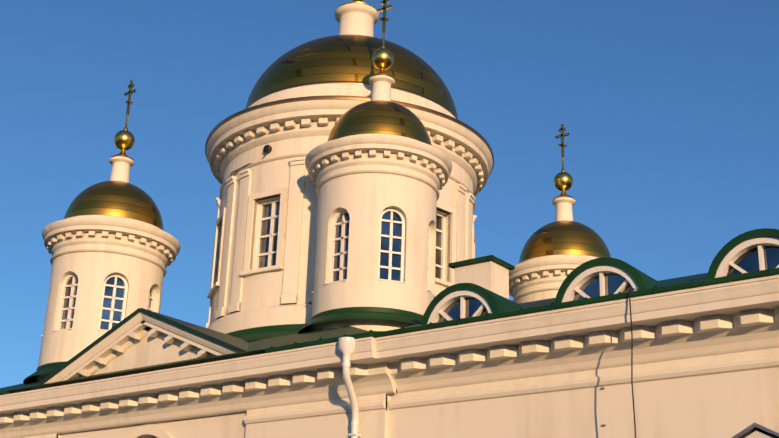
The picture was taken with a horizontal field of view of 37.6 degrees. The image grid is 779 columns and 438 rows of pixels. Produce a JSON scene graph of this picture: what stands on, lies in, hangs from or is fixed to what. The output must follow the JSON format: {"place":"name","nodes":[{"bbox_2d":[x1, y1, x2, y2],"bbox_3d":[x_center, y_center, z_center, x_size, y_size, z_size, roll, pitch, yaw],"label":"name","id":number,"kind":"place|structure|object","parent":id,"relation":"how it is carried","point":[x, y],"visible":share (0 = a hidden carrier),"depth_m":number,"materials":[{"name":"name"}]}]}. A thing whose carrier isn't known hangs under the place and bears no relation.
{"place":"outdoors","nodes":[
{"label":"outdoors","id":0,"kind":"place"},
{"bbox_2d":[61,276,151,329],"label":"tower windows","id":1,"kind":"structure","parent":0,"point":[107,302],"depth_m":30.07,"materials":[{"name":"blue glass"}]},
{"bbox_2d":[0,326,368,392],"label":"roof edge","id":2,"kind":"object","parent":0,"point":[256,347],"visible":0.09,"depth_m":25.28,"materials":[{"name":"green metal"}]},
{"bbox_2d":[36,215,180,381],"bbox_3d":[-7.803,3.067,30.949,3.770,5.660,3.770,-13,-25,35],"label":"tower drum","id":3,"kind":"object","parent":2,"relation":"on","point":[92,263],"visible":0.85,"depth_m":30.21,"materials":[{"name":"white paint"}]},
{"bbox_2d":[23,361,66,383],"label":"tower base roof","id":4,"kind":"structure","parent":3,"relation":"attached to","point":[48,368],"depth_m":29.30,"materials":[{"name":"green metal"}]},
{"bbox_2d":[41,328,108,336],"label":"window sills","id":5,"kind":"structure","parent":3,"relation":"attached to","point":[71,328],"depth_m":29.52,"materials":[{"name":"white paint"}]},
{"bbox_2d":[56,273,154,329],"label":"window frames","id":6,"kind":"structure","parent":3,"relation":"attached to","point":[71,296],"depth_m":30.09,"materials":[{"name":"white wood"}]},
{"bbox_2d":[47,231,172,267],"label":"tower modillions","id":7,"kind":"object","parent":3,"relation":"attached to","point":[68,235],"visible":0.69,"depth_m":30.55,"materials":[{"name":"white paint"}]},
{"bbox_2d":[64,181,163,230],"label":"dome","id":8,"kind":"structure","parent":3,"relation":"on","point":[121,199],"depth_m":31.11,"materials":[{"name":"gold metal"}]},
{"bbox_2d":[109,156,133,182],"bbox_3d":[-7.660,-1.219,32.527,0.800,0.980,0.800,-13,-25,35],"label":"dome lantern","id":9,"kind":"object","parent":8,"relation":"on","point":[121,166],"visible":0.62,"depth_m":32.38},
{"bbox_2d":[110,115,134,160],"bbox_3d":[-7.620,-2.389,32.958,0.680,1.525,0.680,-13,-25,35],"label":"finial ball","id":10,"kind":"object","parent":9,"relation":"on","point":[124,139],"visible":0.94,"depth_m":32.70,"materials":[{"name":"gold metal"}]},
{"bbox_2d":[124,80,136,115],"bbox_3d":[-7.582,-3.536,33.380,0.470,1.120,0.060,-13,-25,35],"label":"cross","id":11,"kind":"object","parent":10,"relation":"on","point":[129,94],"visible":0.96,"depth_m":33.37,"materials":[{"name":"gold metal"}]},
{"bbox_2d":[333,212,400,281],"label":"windows","id":12,"kind":"structure","parent":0,"point":[396,247],"depth_m":27.34,"materials":[{"name":"blue glass"}]},
{"bbox_2d":[0,0,778,387],"label":"sky","id":13,"kind":"structure","parent":0,"point":[669,109],"materials":[{"name":"blue"}]},
{"bbox_2d":[389,367,778,437],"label":"wing wall","id":14,"kind":"structure","parent":0,"point":[727,405],"depth_m":18.91,"materials":[{"name":"beige paint"}]},
{"bbox_2d":[375,275,778,409],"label":"wing cornice","id":15,"kind":"structure","parent":14,"relation":"attached to","point":[755,347],"depth_m":19.19,"materials":[{"name":"beige paint"}]},
{"bbox_2d":[0,267,778,394],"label":"roof edge","id":16,"kind":"object","parent":15,"relation":"attached to","point":[639,293],"visible":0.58,"depth_m":19.49,"materials":[{"name":"green metal"}]},
{"bbox_2d":[0,308,778,423],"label":"dentils","id":17,"kind":"object","parent":15,"relation":"attached to","point":[754,317],"visible":0.96,"depth_m":20.85,"materials":[{"name":"paint"}]},
{"bbox_2d":[394,268,775,329],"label":"roof wing","id":18,"kind":"structure","parent":14,"relation":"on","point":[672,281],"depth_m":21.18,"materials":[{"name":"green metal"}]},
{"bbox_2d":[206,99,492,340],"bbox_3d":[-1.295,1.909,32.581,8.460,7.770,8.460,-13,-25,35],"label":"drum","id":19,"kind":"object","parent":18,"relation":"on","point":[261,305],"depth_m":30.39,"materials":[{"name":"white paint"}]},
{"bbox_2d":[226,324,306,340],"bbox_3d":[-1.369,4.118,31.768,8.400,0.460,8.400,-13,-25,35],"label":"drum skirt","id":20,"kind":"object","parent":19,"relation":"attached to","point":[259,333],"visible":0.08,"depth_m":28.48,"materials":[{"name":"green metal"}]},
{"bbox_2d":[263,145,271,153],"bbox_3d":[-3.270,-1.872,30.701,0.230,0.230,0.140,-11,-24,32],"label":"speaker","id":21,"kind":"object","parent":19,"relation":"attached to","point":[267,149],"visible":0.98,"depth_m":30.64},
{"bbox_2d":[206,157,476,327],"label":"drum trim","id":22,"kind":"structure","parent":19,"relation":"attached to","point":[290,267],"depth_m":30.23,"materials":[{"name":"white paint"}]},
{"bbox_2d":[214,117,483,195],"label":"drum modillions","id":23,"kind":"object","parent":19,"relation":"attached to","point":[291,124],"visible":0.5,"depth_m":31.39,"materials":[{"name":"beige paint"}]},
{"bbox_2d":[205,95,493,175],"bbox_3d":[-1.168,-1.881,33.976,8.510,0.450,8.510,-13,-25,35],"label":"drum flashing","id":24,"kind":"object","parent":19,"relation":"attached to","point":[474,131],"visible":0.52,"depth_m":30.48,"materials":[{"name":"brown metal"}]},
{"bbox_2d":[254,198,445,280],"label":"window frames","id":25,"kind":"structure","parent":19,"relation":"attached to","point":[271,234],"depth_m":30.34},
{"bbox_2d":[248,83,454,117],"bbox_3d":[-1.153,-2.331,34.142,6.700,0.510,6.700,-13,-25,35],"label":"dome base ring","id":26,"kind":"object","parent":19,"relation":"on","point":[350,89],"visible":0.19,"depth_m":31.25,"materials":[{"name":"beige paint"}]},
{"bbox_2d":[245,34,457,118],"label":"dome","id":27,"kind":"structure","parent":19,"relation":"on","point":[347,57],"depth_m":32.06,"materials":[{"name":"gold metal"}]},
{"bbox_2d":[335,3,378,36],"bbox_3d":[-1.043,-5.609,35.349,1.560,1.680,1.560,-13,-25,35],"label":"dome neck","id":28,"kind":"object","parent":27,"relation":"on","point":[356,18],"visible":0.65,"depth_m":35.04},
{"bbox_2d":[336,0,376,9],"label":"lantern cap","id":29,"kind":"object","parent":28,"relation":"on","point":[358,1],"visible":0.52,"depth_m":35.27,"materials":[{"name":"gold metal"}]},
{"bbox_2d":[246,81,456,118],"bbox_3d":[-1.145,-2.579,34.233,6.660,0.120,6.660,-13,-25,35],"label":"dome drip","id":30,"kind":"object","parent":19,"relation":"on","point":[351,82],"visible":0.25,"depth_m":31.47,"materials":[{"name":"gold metal"}]},
{"bbox_2d":[305,133,451,330],"bbox_3d":[-0.367,1.328,28.297,3.770,6.160,3.770,-13,-25,35],"label":"tower drum","id":31,"kind":"object","parent":18,"relation":"on","point":[365,190],"visible":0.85,"depth_m":27.52,"materials":[{"name":"white paint"}]},
{"bbox_2d":[297,307,422,333],"bbox_3d":[-0.414,2.725,27.783,3.640,0.380,3.640,-13,-25,35],"label":"tower skirt","id":32,"kind":"object","parent":31,"relation":"attached to","point":[383,313],"visible":0.29,"depth_m":26.42,"materials":[{"name":"green metal"}]},
{"bbox_2d":[312,279,435,296],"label":"window sills","id":33,"kind":"structure","parent":31,"relation":"attached to","point":[378,279],"depth_m":26.86,"materials":[{"name":"white paint"}]},
{"bbox_2d":[311,150,444,189],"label":"tower modillions","id":34,"kind":"object","parent":31,"relation":"attached to","point":[372,153],"visible":0.6,"depth_m":28.01,"materials":[{"name":"beige paint"}]},
{"bbox_2d":[327,100,431,145],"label":"dome","id":35,"kind":"structure","parent":31,"relation":"on","point":[380,117],"depth_m":28.50,"materials":[{"name":"gold metal"}]},
{"bbox_2d":[369,75,394,100],"bbox_3d":[-0.216,-3.193,29.962,0.800,0.980,0.800,-13,-25,35],"label":"dome lantern","id":36,"kind":"object","parent":35,"relation":"on","point":[381,85],"visible":0.56,"depth_m":29.82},
{"bbox_2d":[369,32,394,79],"bbox_3d":[-0.177,-4.363,30.392,0.680,1.525,0.680,-13,-25,35],"label":"finial ball","id":37,"kind":"object","parent":36,"relation":"on","point":[382,59],"visible":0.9,"depth_m":30.14,"materials":[{"name":"gold metal"}]},
{"bbox_2d":[377,0,391,32],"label":"cross","id":38,"kind":"object","parent":37,"relation":"on","point":[384,8],"visible":0.96,"depth_m":30.79,"materials":[{"name":"gold metal"}]},
{"bbox_2d":[329,208,430,289],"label":"window frames","id":39,"kind":"structure","parent":31,"relation":"attached to","point":[343,237],"depth_m":27.41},
{"bbox_2d":[421,283,522,324],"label":"dormer roof","id":40,"kind":"structure","parent":18,"relation":"on","point":[497,303],"depth_m":21.37,"materials":[{"name":"green metal"}]},
{"bbox_2d":[427,290,492,323],"bbox_3d":[1.367,1.726,21.383,1.550,0.782,0.170,-13,-25,35],"label":"dormer frame","id":41,"kind":"object","parent":40,"relation":"attached to","point":[443,304],"visible":0.48,"depth_m":21.46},
{"bbox_2d":[438,297,487,321],"bbox_3d":[1.414,1.781,21.431,1.400,0.700,0.030,-13,-25,35],"label":"dormer glass","id":42,"kind":"object","parent":41,"relation":"in","point":[452,310],"depth_m":21.47,"materials":[{"name":"blue glass"}]},
{"bbox_2d":[454,260,508,298],"bbox_3d":[1.905,1.850,23.702,0.900,1.750,0.700,-13,-25,35],"label":"chimney","id":43,"kind":"object","parent":18,"relation":"on","point":[491,275],"visible":0.36,"depth_m":23.63,"materials":[{"name":"white paint"}]},
{"bbox_2d":[449,255,514,269],"bbox_3d":[1.937,0.912,24.048,1.080,0.250,0.880,-13,-25,35],"label":"chimney cap","id":44,"kind":"object","parent":43,"relation":"on","point":[483,259],"visible":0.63,"depth_m":23.71,"materials":[{"name":"green metal"}]},
{"bbox_2d":[509,254,598,303],"bbox_3d":[5.125,4.209,32.944,3.770,5.710,3.770,-13,-25,35],"label":"tower drum","id":45,"kind":"object","parent":18,"relation":"on","point":[540,287],"visible":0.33,"depth_m":32.45,"materials":[{"name":"white paint"}]},
{"bbox_2d":[509,270,572,295],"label":"tower modillions","id":46,"kind":"object","parent":45,"relation":"attached to","point":[512,284],"visible":0.31,"depth_m":32.73,"materials":[{"name":"white paint"}]},
{"bbox_2d":[519,220,610,262],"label":"dome","id":47,"kind":"structure","parent":45,"relation":"on","point":[564,237],"depth_m":33.12,"materials":[{"name":"gold metal"}]},
{"bbox_2d":[552,197,574,221],"bbox_3d":[5.269,-0.101,34.531,0.800,0.980,0.800,-13,-25,35],"label":"dome lantern","id":48,"kind":"object","parent":47,"relation":"on","point":[563,205],"visible":0.69,"depth_m":34.38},
{"bbox_2d":[552,157,574,200],"bbox_3d":[5.308,-1.271,34.962,0.680,1.525,0.680,-13,-25,35],"label":"finial ball","id":49,"kind":"object","parent":48,"relation":"on","point":[563,181],"visible":0.79,"depth_m":34.70,"materials":[{"name":"gold metal"}]},
{"bbox_2d":[555,124,568,157],"bbox_3d":[5.347,-2.418,35.384,0.470,1.120,0.060,-13,-25,35],"label":"cross","id":50,"kind":"object","parent":49,"relation":"on","point":[562,129],"visible":0.96,"depth_m":35.38,"materials":[{"name":"gold metal"}]},
{"bbox_2d":[554,257,661,303],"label":"dormer roof","id":51,"kind":"structure","parent":18,"relation":"attached to","point":[643,280],"depth_m":19.73,"materials":[{"name":"green metal"}]},
{"bbox_2d":[562,265,638,301],"bbox_3d":[3.668,1.196,19.735,1.550,0.782,0.170,-13,-25,35],"label":"dormer frame","id":52,"kind":"object","parent":51,"relation":"attached to","point":[579,281],"visible":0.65,"depth_m":19.80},
{"bbox_2d":[573,273,633,299],"bbox_3d":[3.715,1.251,19.782,1.400,0.700,0.030,-13,-25,35],"label":"dormer glass","id":53,"kind":"object","parent":52,"relation":"in","point":[590,287],"depth_m":19.82,"materials":[{"name":"blue glass"}]},
{"bbox_2d":[629,288,637,437],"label":"cable","id":54,"kind":"object","parent":18,"relation":"attached to","point":[632,361],"visible":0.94,"depth_m":18.11,"materials":[{"name":"black rubber"}]},
{"bbox_2d":[707,228,778,278],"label":"dormer roof","id":55,"kind":"structure","parent":18,"relation":"attached to","point":[727,248],"depth_m":18.37,"materials":[{"name":"green metal"}]},
{"bbox_2d":[715,237,778,277],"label":"dormer frame","id":56,"kind":"object","parent":55,"relation":"attached to","point":[732,256],"visible":0.65,"depth_m":18.30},
{"bbox_2d":[726,246,778,275],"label":"dormer glass","id":57,"kind":"object","parent":56,"relation":"in","point":[747,261],"depth_m":18.28,"materials":[{"name":"blue glass"}]},
{"bbox_2d":[745,430,773,437],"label":"gable","id":58,"kind":"structure","parent":14,"relation":"attached to","point":[756,434],"depth_m":16.92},
{"bbox_2d":[732,423,778,437],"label":"gable roof trim","id":59,"kind":"structure","parent":58,"relation":"on","point":[749,430],"depth_m":16.99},
{"label":"ground","id":60,"kind":"structure","parent":0,"visible":0},
{"bbox_2d":[56,394,389,437],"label":"wall","id":61,"kind":"structure","parent":60,"relation":"on","point":[374,424],"depth_m":23.45,"materials":[{"name":"beige paint"}]},
{"bbox_2d":[94,334,198,374],"bbox_3d":[-5.336,3.038,26.401,7.520,1.550,0.600,-13,-25,35],"label":"pediment tympanum","id":62,"kind":"object","parent":61,"relation":"on","point":[147,350],"visible":0.09,"depth_m":26.14,"materials":[{"name":"paint"}]},
{"bbox_2d":[44,312,237,383],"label":"pediment cornice","id":63,"kind":"structure","parent":62,"relation":"attached to","point":[142,324],"depth_m":26.41,"materials":[{"name":"paint"}]},
{"bbox_2d":[29,308,255,390],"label":"pediment roof","id":64,"kind":"structure","parent":63,"relation":"on","point":[232,342],"depth_m":26.19,"materials":[{"name":"green metal"}]},
{"bbox_2d":[78,328,210,375],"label":"dentils","id":65,"kind":"object","parent":63,"relation":"attached to","point":[185,346],"visible":0.54,"depth_m":25.95,"materials":[{"name":"paint"}]},
{"bbox_2d":[124,424,171,437],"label":"window arch trim","id":66,"kind":"structure","parent":61,"relation":"attached to","point":[151,429],"depth_m":25.61,"materials":[{"name":"beige paint"}]},
{"bbox_2d":[0,337,395,437],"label":"cornice","id":67,"kind":"structure","parent":61,"relation":"attached to","point":[374,386],"depth_m":23.90,"materials":[{"name":"paint"}]},
{"bbox_2d":[342,360,358,437],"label":"downpipe","id":68,"kind":"object","parent":61,"relation":"attached to","point":[351,393],"visible":0.94,"depth_m":21.77,"materials":[{"name":"white metal"}]},
{"bbox_2d":[338,337,354,360],"bbox_3d":[-0.806,2.483,21.687,0.350,0.420,0.350,-13,-25,35],"label":"downspout funnel","id":69,"kind":"object","parent":68,"relation":"on","point":[346,346],"visible":0.79,"depth_m":21.59,"materials":[{"name":"white metal"}]},
{"bbox_2d":[342,362,350,367],"bbox_3d":[-0.815,2.755,21.587,0.158,0.100,0.158,-13,-25,35],"label":"downpipe collar","id":70,"kind":"object","parent":68,"relation":"attached to","point":[346,364],"visible":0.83,"depth_m":21.53,"materials":[{"name":"paint"}]},
{"bbox_2d":[351,420,358,425],"bbox_3d":[-0.661,3.917,21.918,0.158,0.100,0.158,-13,-25,35],"label":"downpipe collar","id":71,"kind":"object","parent":68,"relation":"attached to","point":[355,422],"visible":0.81,"depth_m":21.86,"materials":[{"name":"paint"}]},
{"bbox_2d":[348,433,361,436],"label":"downpipe brackets","id":72,"kind":"object","parent":61,"relation":"attached to","point":[356,434],"visible":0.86,"depth_m":21.80,"materials":[{"name":"white metal"}]}
]}

